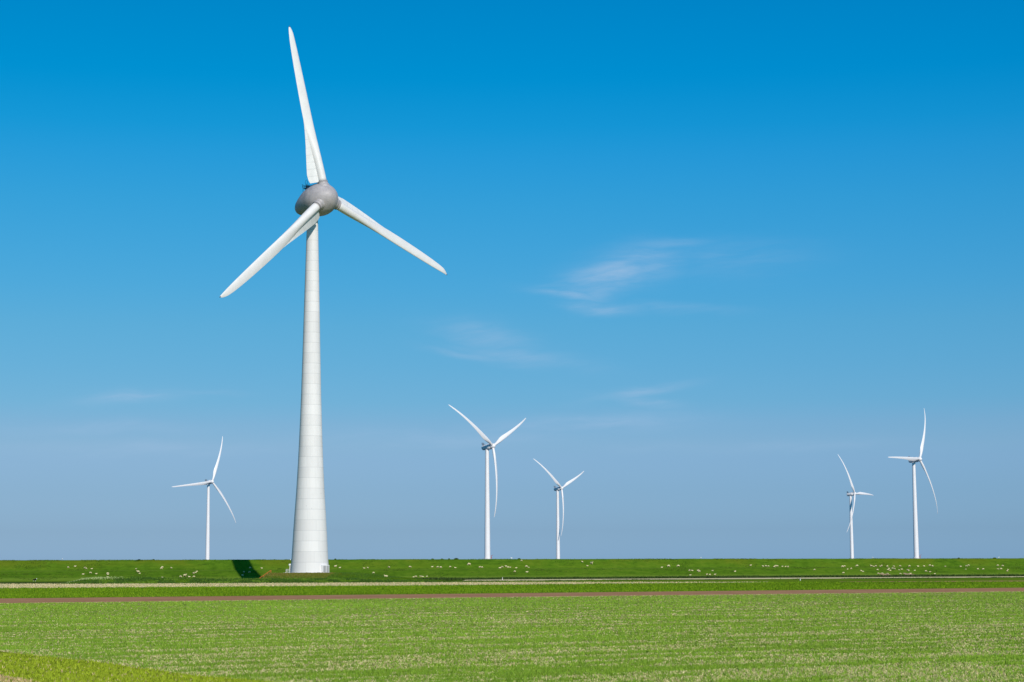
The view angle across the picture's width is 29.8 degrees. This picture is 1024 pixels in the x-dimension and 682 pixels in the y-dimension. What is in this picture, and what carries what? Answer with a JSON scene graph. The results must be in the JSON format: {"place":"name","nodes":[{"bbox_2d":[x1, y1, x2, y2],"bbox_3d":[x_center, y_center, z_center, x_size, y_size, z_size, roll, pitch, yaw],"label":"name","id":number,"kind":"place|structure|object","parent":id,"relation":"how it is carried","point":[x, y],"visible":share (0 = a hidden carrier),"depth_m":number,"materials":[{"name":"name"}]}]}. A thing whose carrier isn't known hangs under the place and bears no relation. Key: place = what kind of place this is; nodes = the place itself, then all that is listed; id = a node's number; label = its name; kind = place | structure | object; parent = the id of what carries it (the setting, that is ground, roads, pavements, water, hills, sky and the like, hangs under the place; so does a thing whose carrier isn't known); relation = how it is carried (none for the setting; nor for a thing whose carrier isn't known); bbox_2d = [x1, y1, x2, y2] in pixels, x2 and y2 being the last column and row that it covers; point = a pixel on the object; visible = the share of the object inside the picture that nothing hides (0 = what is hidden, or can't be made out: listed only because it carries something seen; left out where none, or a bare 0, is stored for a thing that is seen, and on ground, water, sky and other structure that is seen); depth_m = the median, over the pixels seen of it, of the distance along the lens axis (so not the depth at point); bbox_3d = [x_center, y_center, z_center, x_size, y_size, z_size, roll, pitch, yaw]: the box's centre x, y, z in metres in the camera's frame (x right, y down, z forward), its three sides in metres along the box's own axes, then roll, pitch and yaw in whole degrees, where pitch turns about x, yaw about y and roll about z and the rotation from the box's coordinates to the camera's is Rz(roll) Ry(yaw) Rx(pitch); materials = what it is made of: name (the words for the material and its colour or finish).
{"place":"outdoors","nodes":[
{"label":"outdoors","id":0,"kind":"place"},
{"bbox_2d":[0,651,285,681],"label":"verge","id":1,"kind":"structure","parent":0,"point":[35,667],"depth_m":77.78,"materials":[{"name":"green plant"}]},
{"bbox_2d":[67,573,462,583],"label":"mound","id":2,"kind":"object","parent":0,"point":[317,576],"visible":0.35,"depth_m":645.16,"materials":[{"name":"green plant"}]},
{"bbox_2d":[64,576,436,583],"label":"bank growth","id":3,"kind":"object","parent":2,"relation":"on","point":[113,580],"visible":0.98,"depth_m":583.19,"materials":[{"name":"green plant"}]},
{"bbox_2d":[219,26,446,572],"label":"wind turbine","id":4,"kind":"object","parent":2,"relation":"on","point":[320,197],"visible":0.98,"depth_m":689.91,"materials":[{"name":"white metal"}]},
{"bbox_2d":[263,572,402,578],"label":"mound grass","id":5,"kind":"structure","parent":2,"relation":"on","point":[365,575],"depth_m":655.89,"materials":[{"name":"green plant"}]},
{"bbox_2d":[0,582,733,587],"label":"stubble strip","id":6,"kind":"object","parent":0,"point":[310,584],"visible":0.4,"depth_m":525.99,"materials":[{"name":"plant"}]},
{"bbox_2d":[0,581,751,587],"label":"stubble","id":7,"kind":"object","parent":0,"point":[210,584],"visible":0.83,"depth_m":516.08,"materials":[{"name":"plant"}]},
{"bbox_2d":[0,558,1023,580],"bbox_3d":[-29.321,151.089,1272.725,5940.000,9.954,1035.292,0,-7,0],"label":"dike","id":8,"kind":"structure","parent":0,"point":[625,567],"depth_m":785.39,"materials":[{"name":"green plant"}]},
{"bbox_2d":[173,436,235,559],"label":"wind turbine","id":9,"kind":"object","parent":8,"relation":"on","point":[207,550],"visible":0.92,"depth_m":2055.05,"materials":[{"name":"white paint"}]},
{"bbox_2d":[449,405,525,558],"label":"wind turbine","id":10,"kind":"object","parent":8,"relation":"on","point":[489,446],"visible":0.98,"depth_m":1476.96,"materials":[{"name":"white paint"}]},
{"bbox_2d":[1,558,1023,579],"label":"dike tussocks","id":11,"kind":"object","parent":8,"relation":"on","point":[19,566],"visible":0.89,"depth_m":785.01,"materials":[{"name":"green plant"}]},
{"bbox_2d":[534,459,583,558],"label":"wind turbine","id":12,"kind":"object","parent":8,"relation":"on","point":[558,489],"visible":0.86,"depth_m":2187.11,"materials":[{"name":"white paint"}]},
{"bbox_2d":[838,455,873,558],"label":"wind turbine","id":13,"kind":"object","parent":8,"relation":"on","point":[851,494],"visible":0.9,"depth_m":2340.51,"materials":[{"name":"white paint"}]},
{"bbox_2d":[889,410,937,557],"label":"wind turbine","id":14,"kind":"object","parent":8,"relation":"on","point":[912,460],"visible":0.91,"depth_m":1686.93,"materials":[{"name":"white paint"}]},
{"bbox_2d":[0,591,1023,681],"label":"field","id":15,"kind":"structure","parent":0,"point":[614,598],"depth_m":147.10,"materials":[{"name":"green plant"}]},
{"bbox_2d":[0,588,1023,602],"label":"soil strip","id":16,"kind":"object","parent":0,"point":[129,599],"visible":0.9,"depth_m":291.12,"materials":[{"name":"brown soil"}]},
{"bbox_2d":[0,577,1023,581],"bbox_3d":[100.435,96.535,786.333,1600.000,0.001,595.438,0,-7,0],"label":"meadow","id":17,"kind":"structure","parent":0,"point":[852,580],"depth_m":599.01,"materials":[{"name":"green plant"}]},
{"bbox_2d":[0,573,1023,583],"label":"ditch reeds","id":18,"kind":"object","parent":17,"relation":"on","point":[720,576],"visible":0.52,"depth_m":736.84,"materials":[{"name":"green plant"}]},
{"bbox_2d":[436,577,1023,581],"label":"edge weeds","id":19,"kind":"object","parent":17,"relation":"on","point":[705,579],"visible":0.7,"depth_m":640.41,"materials":[{"name":"green plant"}]},
{"bbox_2d":[0,0,1023,559],"label":"sky","id":20,"kind":"structure","parent":0,"point":[710,255],"materials":[{"name":"blue"}]},
{"bbox_2d":[1,582,1023,597],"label":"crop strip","id":21,"kind":"object","parent":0,"point":[507,589],"visible":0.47,"depth_m":378.27,"materials":[{"name":"green plant"}]},
{"bbox_2d":[0,581,1023,597],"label":"crop plants","id":22,"kind":"object","parent":21,"relation":"on","point":[308,591],"visible":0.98,"depth_m":374.87,"materials":[{"name":"green plant"}]},
{"bbox_2d":[447,576,1023,580],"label":"road","id":23,"kind":"structure","parent":0,"point":[751,578],"depth_m":707.51,"materials":[{"name":"grey asphalt"}]},
{"bbox_2d":[856,581,1022,581],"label":"farm track","id":24,"kind":"structure","parent":0,"point":[929,581],"depth_m":522.88,"materials":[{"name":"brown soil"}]}
]}

